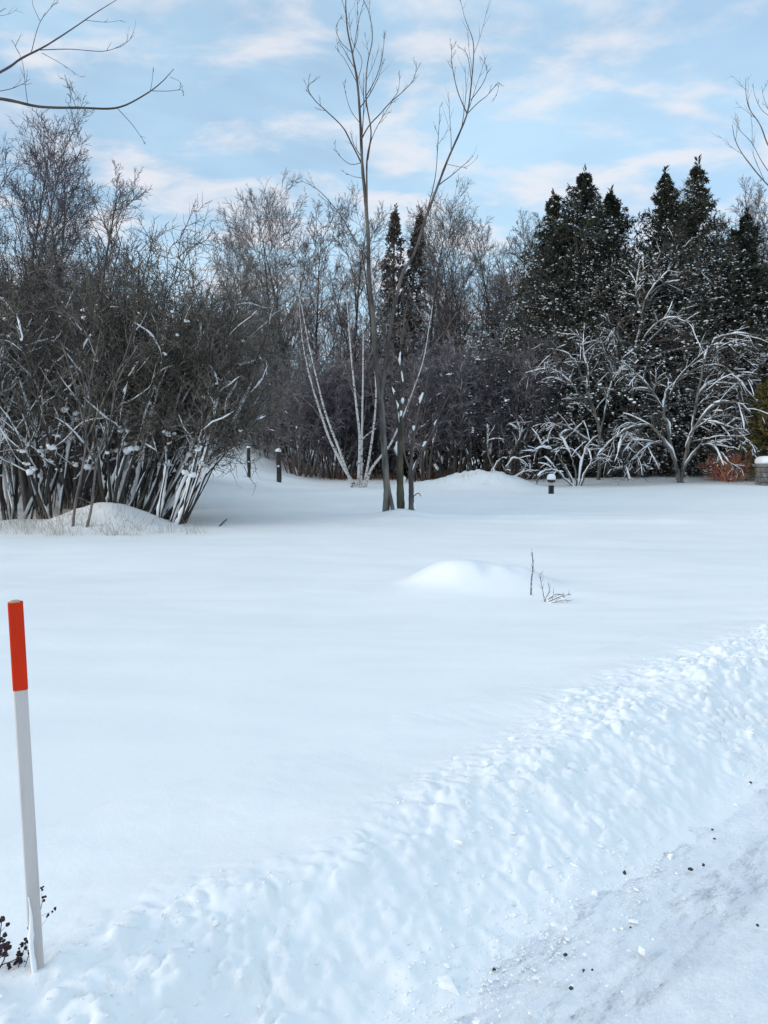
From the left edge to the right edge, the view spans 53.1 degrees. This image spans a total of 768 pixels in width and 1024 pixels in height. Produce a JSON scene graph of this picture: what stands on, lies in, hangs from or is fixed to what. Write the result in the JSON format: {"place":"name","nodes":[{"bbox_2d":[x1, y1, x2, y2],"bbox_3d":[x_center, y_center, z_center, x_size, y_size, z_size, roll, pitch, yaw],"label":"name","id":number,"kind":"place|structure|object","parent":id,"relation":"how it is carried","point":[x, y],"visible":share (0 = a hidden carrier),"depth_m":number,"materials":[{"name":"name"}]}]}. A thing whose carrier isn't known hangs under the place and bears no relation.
{"place":"outdoors","nodes":[
{"label":"outdoors","id":0,"kind":"place"},
{"bbox_2d":[0,494,206,535],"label":"dry grass","id":1,"kind":"structure","parent":0,"point":[63,529],"depth_m":15.45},
{"bbox_2d":[0,435,767,840],"bbox_3d":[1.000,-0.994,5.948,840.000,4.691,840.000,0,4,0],"label":"ground","id":2,"kind":"structure","parent":0,"point":[270,615],"depth_m":7.90,"materials":[{"name":"white snow"}]},
{"bbox_2d":[0,270,80,465],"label":"bare shrub","id":3,"kind":"object","parent":2,"relation":"on","point":[8,382],"visible":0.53,"depth_m":17.46,"materials":[{"name":"brown plant"}]},
{"bbox_2d":[0,107,91,511],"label":"bare tree","id":4,"kind":"object","parent":2,"relation":"on","point":[26,494],"visible":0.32,"depth_m":21.16,"materials":[{"name":"brown plant"}]},
{"bbox_2d":[0,75,106,437],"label":"bare tree","id":5,"kind":"object","parent":2,"relation":"on","point":[50,154],"visible":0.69,"depth_m":19.04,"materials":[{"name":"brown plant"}]},
{"bbox_2d":[7,124,112,508],"bbox_3d":[-9.729,-5.968,22.819,3.586,12.308,5.383,0,4,0],"label":"bare tree","id":6,"kind":"object","parent":2,"relation":"on","point":[66,505],"visible":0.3,"depth_m":23.08,"materials":[{"name":"brown plant"}]},
{"bbox_2d":[0,228,144,519],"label":"bare shrub","id":7,"kind":"object","parent":2,"relation":"on","point":[5,492],"visible":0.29,"depth_m":18.29,"materials":[{"name":"brown plant"}]},
{"bbox_2d":[0,243,165,518],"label":"bare shrub","id":8,"kind":"object","parent":2,"relation":"on","point":[33,421],"visible":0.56,"depth_m":17.36,"materials":[{"name":"brown plant"}]},
{"bbox_2d":[0,0,183,143],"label":"broadleaf tree","id":9,"kind":"object","parent":2,"relation":"on","point":[27,103],"visible":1,"depth_m":7.66,"materials":[{"name":"brown plant"}]},
{"bbox_2d":[46,160,164,497],"bbox_3d":[-7.881,-4.908,22.472,3.601,10.193,3.846,0,4,0],"label":"bare tree","id":10,"kind":"object","parent":2,"relation":"on","point":[113,215],"visible":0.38,"depth_m":21.79,"materials":[{"name":"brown plant"}]},
{"bbox_2d":[50,257,161,526],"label":"sapling","id":11,"kind":"object","parent":2,"relation":"on","point":[82,467],"visible":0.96,"depth_m":15.62,"materials":[{"name":"brown plant"}]},
{"bbox_2d":[77,312,154,527],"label":"sapling","id":12,"kind":"object","parent":2,"relation":"on","point":[95,463],"visible":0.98,"depth_m":15.53,"materials":[{"name":"brown plant"}]},
{"bbox_2d":[0,182,249,508],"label":"bare shrub","id":13,"kind":"object","parent":2,"relation":"on","point":[53,447],"visible":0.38,"depth_m":17.34,"materials":[{"name":"brown plant"}]},
{"bbox_2d":[18,183,280,511],"bbox_3d":[-5.743,-3.564,19.542,5.712,7.845,6.147,2,4,32],"label":"bare shrub","id":14,"kind":"object","parent":2,"relation":"on","point":[154,470],"visible":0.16,"depth_m":18.72,"materials":[{"name":"brown plant"}]},
{"bbox_2d":[5,214,294,510],"bbox_3d":[-5.400,-2.938,17.184,4.731,6.265,6.409,2,4,32],"label":"bare shrub","id":15,"kind":"object","parent":2,"relation":"on","point":[116,486],"visible":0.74,"depth_m":16.85,"materials":[{"name":"brown plant"}]},
{"bbox_2d":[99,223,315,518],"bbox_3d":[-4.121,-3.111,17.866,5.027,7.026,4.800,-2,4,-28],"label":"bare shrub","id":16,"kind":"object","parent":2,"relation":"on","point":[174,473],"visible":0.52,"depth_m":17.63,"materials":[{"name":"brown plant"}]},
{"bbox_2d":[96,260,321,496],"bbox_3d":[-5.583,-3.827,23.803,5.204,7.516,6.900,2,4,25],"label":"bare shrub","id":17,"kind":"object","parent":2,"relation":"on","point":[296,387],"visible":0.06,"depth_m":24.03,"materials":[{"name":"brown plant"}]},
{"bbox_2d":[184,285,237,348],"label":"bare tree","id":18,"kind":"object","parent":2,"relation":"on","point":[203,306],"visible":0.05,"depth_m":42.74,"materials":[{"name":"brown plant"}]},
{"bbox_2d":[121,317,302,524],"bbox_3d":[-4.069,-1.888,17.428,4.115,4.598,3.855,-3,5,-35],"label":"bare shrub","id":19,"kind":"object","parent":2,"relation":"on","point":[209,456],"visible":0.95,"depth_m":16.97,"materials":[{"name":"brown plant"}]},
{"bbox_2d":[125,292,304,518],"bbox_3d":[-4.268,-2.469,19.165,4.739,5.729,4.163,0,4,0],"label":"bare shrub","id":20,"kind":"object","parent":2,"relation":"on","point":[175,449],"visible":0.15,"depth_m":18.33,"materials":[{"name":"brown plant"}]},
{"bbox_2d":[186,281,283,462],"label":"bare shrub","id":21,"kind":"object","parent":2,"relation":"on","point":[253,359],"visible":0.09,"depth_m":28.82,"materials":[{"name":"brown plant"}]},
{"bbox_2d":[195,228,288,438],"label":"bare tree","id":22,"kind":"object","parent":2,"relation":"on","point":[226,262],"visible":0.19,"depth_m":48.78,"materials":[{"name":"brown plant"}]},
{"bbox_2d":[247,446,250,476],"bbox_3d":[-5.789,-2.049,32.931,0.176,1.614,0.182,3,5,37],"label":"wooden post","id":23,"kind":"object","parent":2,"relation":"on","point":[249,461],"visible":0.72,"depth_m":32.87,"materials":[{"name":"brown wood"}]},
{"bbox_2d":[234,315,297,451],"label":"bare shrub","id":24,"kind":"object","parent":2,"relation":"on","point":[275,369],"visible":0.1,"depth_m":44.17,"materials":[{"name":"brown plant"}]},
{"bbox_2d":[203,171,345,456],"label":"bare tree","id":25,"kind":"object","parent":2,"relation":"on","point":[263,271],"visible":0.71,"depth_m":44.00,"materials":[{"name":"brown plant"}]},
{"bbox_2d":[276,448,281,482],"bbox_3d":[-4.582,-1.916,33.446,0.262,1.732,0.260,-4,5,-43],"label":"wooden post","id":26,"kind":"object","parent":2,"relation":"on","point":[279,467],"visible":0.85,"depth_m":33.35,"materials":[{"name":"brown wood"}]},
{"bbox_2d":[250,339,355,477],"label":"bare shrub","id":27,"kind":"object","parent":2,"relation":"on","point":[278,428],"visible":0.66,"depth_m":38.23,"materials":[{"name":"brown plant"}]},
{"bbox_2d":[254,197,366,463],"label":"bare tree","id":28,"kind":"object","parent":2,"relation":"on","point":[319,257],"visible":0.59,"depth_m":51.17,"materials":[{"name":"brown plant"}]},
{"bbox_2d":[282,358,392,478],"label":"bare shrub","id":29,"kind":"object","parent":2,"relation":"on","point":[336,460],"visible":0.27,"depth_m":40.45,"materials":[{"name":"brown plant"}]},
{"bbox_2d":[268,455,451,480],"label":"dead bracken","id":30,"kind":"object","parent":2,"relation":"on","point":[344,477],"visible":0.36,"depth_m":40.18,"materials":[{"name":"brown plant"}]},
{"bbox_2d":[318,179,405,470],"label":"bare tree","id":31,"kind":"object","parent":2,"relation":"on","point":[360,274],"visible":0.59,"depth_m":50.14,"materials":[{"name":"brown plant"}]},
{"bbox_2d":[269,243,461,487],"bbox_3d":[-0.892,-6.272,32.436,8.322,11.108,4.028,0,4,0],"label":"birch tree","id":32,"kind":"object","parent":2,"relation":"on","point":[352,483],"visible":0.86,"depth_m":32.71,"materials":[{"name":"white plant"}]},
{"bbox_2d":[0,229,740,510],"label":"woodland","id":33,"kind":"object","parent":2,"relation":"on","point":[346,391],"visible":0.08,"depth_m":40.89,"materials":[{"name":"brown plant"}]},
{"bbox_2d":[322,333,441,476],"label":"bare shrub","id":34,"kind":"object","parent":2,"relation":"on","point":[382,355],"visible":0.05,"depth_m":42.17,"materials":[{"name":"brown plant"}]},
{"bbox_2d":[0,594,767,1023],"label":"snow bank","id":35,"kind":"structure","parent":2,"relation":"on","point":[332,836],"depth_m":2.88,"materials":[{"name":"white snow"}]},
{"bbox_2d":[0,916,22,969],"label":"dried weed","id":36,"kind":"object","parent":35,"relation":"on","point":[6,946],"visible":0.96,"depth_m":2.08,"materials":[{"name":"black plant"}]},
{"bbox_2d":[7,600,43,973],"bbox_3d":[-0.933,0.883,2.026,0.041,1.324,0.090,1,4,14],"label":"marker stake","id":37,"kind":"object","parent":35,"relation":"on","point":[21,701],"visible":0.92,"depth_m":2.00,"materials":[{"name":"white paint"}]},
{"bbox_2d":[18,886,55,966],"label":"dried weed","id":38,"kind":"object","parent":35,"relation":"on","point":[21,944],"visible":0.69,"depth_m":2.08,"materials":[{"name":"black plant"}]},
{"bbox_2d":[322,203,445,476],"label":"spruce tree","id":39,"kind":"object","parent":2,"relation":"on","point":[393,234],"visible":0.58,"depth_m":41.93,"materials":[{"name":"green plant"}]},
{"bbox_2d":[292,0,500,511],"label":"broadleaf tree","id":40,"kind":"object","parent":2,"relation":"on","point":[388,503],"visible":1,"depth_m":19.74,"materials":[{"name":"grey plant"}]},
{"bbox_2d":[386,285,412,508],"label":"broadleaf tree","id":41,"kind":"object","parent":2,"relation":"on","point":[400,476],"visible":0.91,"depth_m":20.16,"materials":[{"name":"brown plant"}]},
{"bbox_2d":[371,205,445,475],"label":"spruce tree","id":42,"kind":"object","parent":2,"relation":"on","point":[417,260],"visible":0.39,"depth_m":42.47,"materials":[{"name":"green plant"}]},
{"bbox_2d":[364,328,493,481],"bbox_3d":[2.211,-4.888,36.215,6.203,7.459,6.510,-2,4,-23],"label":"bare shrub","id":43,"kind":"object","parent":2,"relation":"on","point":[424,417],"visible":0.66,"depth_m":35.86,"materials":[{"name":"brown plant"}]},
{"bbox_2d":[403,352,456,509],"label":"broadleaf tree","id":44,"kind":"object","parent":2,"relation":"on","point":[412,505],"visible":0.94,"depth_m":19.85,"materials":[{"name":"brown plant"}]},
{"bbox_2d":[399,191,472,461],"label":"bare tree","id":45,"kind":"object","parent":2,"relation":"on","point":[436,210],"visible":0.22,"depth_m":52.22,"materials":[{"name":"brown plant"}]},
{"bbox_2d":[365,317,513,477],"bbox_3d":[3.841,-5.314,36.883,8.590,8.184,6.941,-3,5,-39],"label":"bare shrub","id":46,"kind":"object","parent":2,"relation":"on","point":[453,442],"visible":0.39,"depth_m":36.69,"materials":[{"name":"brown plant"}]},
{"bbox_2d":[398,173,523,469],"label":"bare tree","id":47,"kind":"object","parent":2,"relation":"on","point":[453,292],"visible":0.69,"depth_m":46.49,"materials":[{"name":"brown plant"}]},
{"bbox_2d":[438,464,517,485],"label":"reed stalks","id":48,"kind":"object","parent":2,"relation":"on","point":[476,473],"visible":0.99,"depth_m":32.45,"materials":[{"name":"brown plant"}]},
{"bbox_2d":[434,341,558,471],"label":"bare shrub","id":49,"kind":"object","parent":2,"relation":"on","point":[481,441],"visible":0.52,"depth_m":36.58,"materials":[{"name":"brown plant"}]},
{"bbox_2d":[451,206,547,469],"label":"bare tree","id":50,"kind":"object","parent":2,"relation":"on","point":[488,260],"visible":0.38,"depth_m":48.24,"materials":[{"name":"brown plant"}]},
{"bbox_2d":[481,410,546,479],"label":"snowy shrub","id":51,"kind":"object","parent":2,"relation":"on","point":[512,457],"visible":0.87,"depth_m":34.97,"materials":[{"name":"white snow"}]},
{"bbox_2d":[461,320,575,475],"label":"bare shrub","id":52,"kind":"object","parent":2,"relation":"on","point":[516,404],"visible":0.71,"depth_m":35.97,"materials":[{"name":"brown plant"}]},
{"bbox_2d":[484,212,572,469],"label":"bare tree","id":53,"kind":"object","parent":2,"relation":"on","point":[504,286],"visible":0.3,"depth_m":46.50,"materials":[{"name":"brown plant"}]},
{"bbox_2d":[480,347,583,479],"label":"bare shrub","id":54,"kind":"object","parent":2,"relation":"on","point":[539,452],"visible":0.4,"depth_m":36.59,"materials":[{"name":"brown plant"}]},
{"bbox_2d":[530,548,534,594],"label":"dry stalk","id":55,"kind":"object","parent":2,"relation":"on","point":[531,586],"visible":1,"depth_m":8.26,"materials":[{"name":"brown plant"}]},
{"bbox_2d":[547,474,555,493],"bbox_3d":[6.304,-1.003,28.996,0.330,0.880,0.330,0,4,0],"label":"bollard light","id":56,"kind":"object","parent":2,"relation":"on","point":[551,478],"visible":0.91,"depth_m":28.92,"materials":[{"name":"black metal"}]},
{"bbox_2d":[539,570,570,602],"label":"twiggy sprig","id":57,"kind":"object","parent":2,"relation":"on","point":[557,594],"visible":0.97,"depth_m":7.92,"materials":[{"name":"white"}]},
{"bbox_2d":[394,188,716,478],"bbox_3d":[8.227,-7.337,40.273,15.808,17.987,16.293,0,4,0],"label":"cedar tree","id":58,"kind":"object","parent":2,"relation":"on","point":[552,215],"visible":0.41,"depth_m":37.78,"materials":[{"name":"green plant"}]},
{"bbox_2d":[514,416,621,485],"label":"snowy shrub","id":59,"kind":"object","parent":2,"relation":"on","point":[555,469],"visible":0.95,"depth_m":33.30,"materials":[{"name":"white snow"}]},
{"bbox_2d":[514,321,655,479],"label":"fruit tree","id":60,"kind":"object","parent":2,"relation":"on","point":[592,408],"visible":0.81,"depth_m":34.31,"materials":[{"name":"grey plant"}]},
{"bbox_2d":[495,184,717,477],"bbox_3d":[11.429,-8.923,40.050,12.648,15.351,12.104,0,4,0],"label":"cedar tree","id":61,"kind":"object","parent":2,"relation":"on","point":[612,201],"visible":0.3,"depth_m":38.06,"materials":[{"name":"green plant"}]},
{"bbox_2d":[453,164,764,477],"bbox_3d":[11.123,-9.327,38.222,16.423,15.904,17.281,0,4,0],"label":"cedar tree","id":62,"kind":"object","parent":2,"relation":"on","point":[583,193],"visible":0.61,"depth_m":37.20,"materials":[{"name":"green plant"}]},
{"bbox_2d":[559,257,711,476],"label":"cedar tree","id":63,"kind":"object","parent":2,"relation":"on","point":[681,446],"visible":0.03,"depth_m":38.55,"materials":[{"name":"green plant"}]},
{"bbox_2d":[532,165,765,477],"bbox_3d":[14.081,-9.386,39.621,12.899,16.663,11.715,-2,4,-27],"label":"cedar tree","id":64,"kind":"object","parent":2,"relation":"on","point":[664,194],"visible":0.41,"depth_m":38.24,"materials":[{"name":"green plant"}]},
{"bbox_2d":[574,222,723,477],"bbox_3d":[12.698,-7.701,36.477,5.958,12.555,5.966,3,5,35],"label":"fruit tree","id":65,"kind":"object","parent":2,"relation":"on","point":[652,285],"visible":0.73,"depth_m":36.10,"materials":[{"name":"grey plant"}]},
{"bbox_2d":[554,154,767,482],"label":"cedar tree","id":66,"kind":"object","parent":2,"relation":"on","point":[700,196],"visible":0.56,"depth_m":37.35,"materials":[{"name":"green plant"}]},
{"bbox_2d":[583,301,767,484],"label":"fruit tree","id":67,"kind":"object","parent":2,"relation":"on","point":[668,445],"visible":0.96,"depth_m":33.32,"materials":[{"name":"grey plant"}]},
{"bbox_2d":[594,206,767,473],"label":"cedar tree","id":68,"kind":"object","parent":2,"relation":"on","point":[746,220],"visible":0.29,"depth_m":38.41,"materials":[{"name":"green plant"}]},
{"bbox_2d":[613,242,767,473],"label":"cedar tree","id":69,"kind":"object","parent":2,"relation":"on","point":[753,259],"visible":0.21,"depth_m":37.85,"materials":[{"name":"green plant"}]},
{"bbox_2d":[661,177,767,301],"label":"bare tree","id":70,"kind":"object","parent":2,"relation":"on","point":[752,214],"visible":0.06,"depth_m":47.38,"materials":[{"name":"brown plant"}]},
{"bbox_2d":[667,277,767,473],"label":"cedar tree","id":71,"kind":"object","parent":2,"relation":"on","point":[764,332],"visible":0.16,"depth_m":36.95,"materials":[{"name":"green plant"}]},
{"bbox_2d":[696,451,754,481],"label":"red twig shrub","id":72,"kind":"object","parent":2,"relation":"on","point":[724,470],"visible":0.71,"depth_m":34.33,"materials":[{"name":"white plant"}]},
{"bbox_2d":[710,75,767,217],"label":"broadleaf tree","id":73,"kind":"object","parent":2,"relation":"on","point":[762,178],"visible":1,"depth_m":10.86,"materials":[{"name":"brown plant"}]},
{"bbox_2d":[723,183,767,279],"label":"bare tree","id":74,"kind":"object","parent":2,"relation":"on","point":[759,214],"visible":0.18,"depth_m":43.65,"materials":[{"name":"brown plant"}]},
{"bbox_2d":[731,229,767,362],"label":"bare tree","id":75,"kind":"object","parent":2,"relation":"on","point":[763,257],"visible":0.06,"depth_m":43.19,"materials":[{"name":"brown plant"}]},
{"bbox_2d":[736,375,767,479],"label":"evergreen shrub","id":76,"kind":"object","parent":2,"relation":"on","point":[762,440],"visible":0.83,"depth_m":34.33,"materials":[{"name":"green plant"}]},
{"bbox_2d":[752,456,767,485],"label":"stone pillar","id":77,"kind":"structure","parent":2,"relation":"on","point":[760,465],"depth_m":31.79,"materials":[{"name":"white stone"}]},
{"bbox_2d":[0,0,767,459],"label":"sky","id":78,"kind":"structure","parent":0,"point":[627,91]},
{"bbox_2d":[448,761,767,1023],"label":"road","id":79,"kind":"structure","parent":0,"point":[716,949],"depth_m":2.54,"materials":[{"name":"white snow"}]},
{"bbox_2d":[0,622,767,1023],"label":"snow crumbs","id":80,"kind":"object","parent":79,"relation":"on","point":[444,982],"visible":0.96,"depth_m":2.52,"materials":[{"name":"white snow"}]}
]}

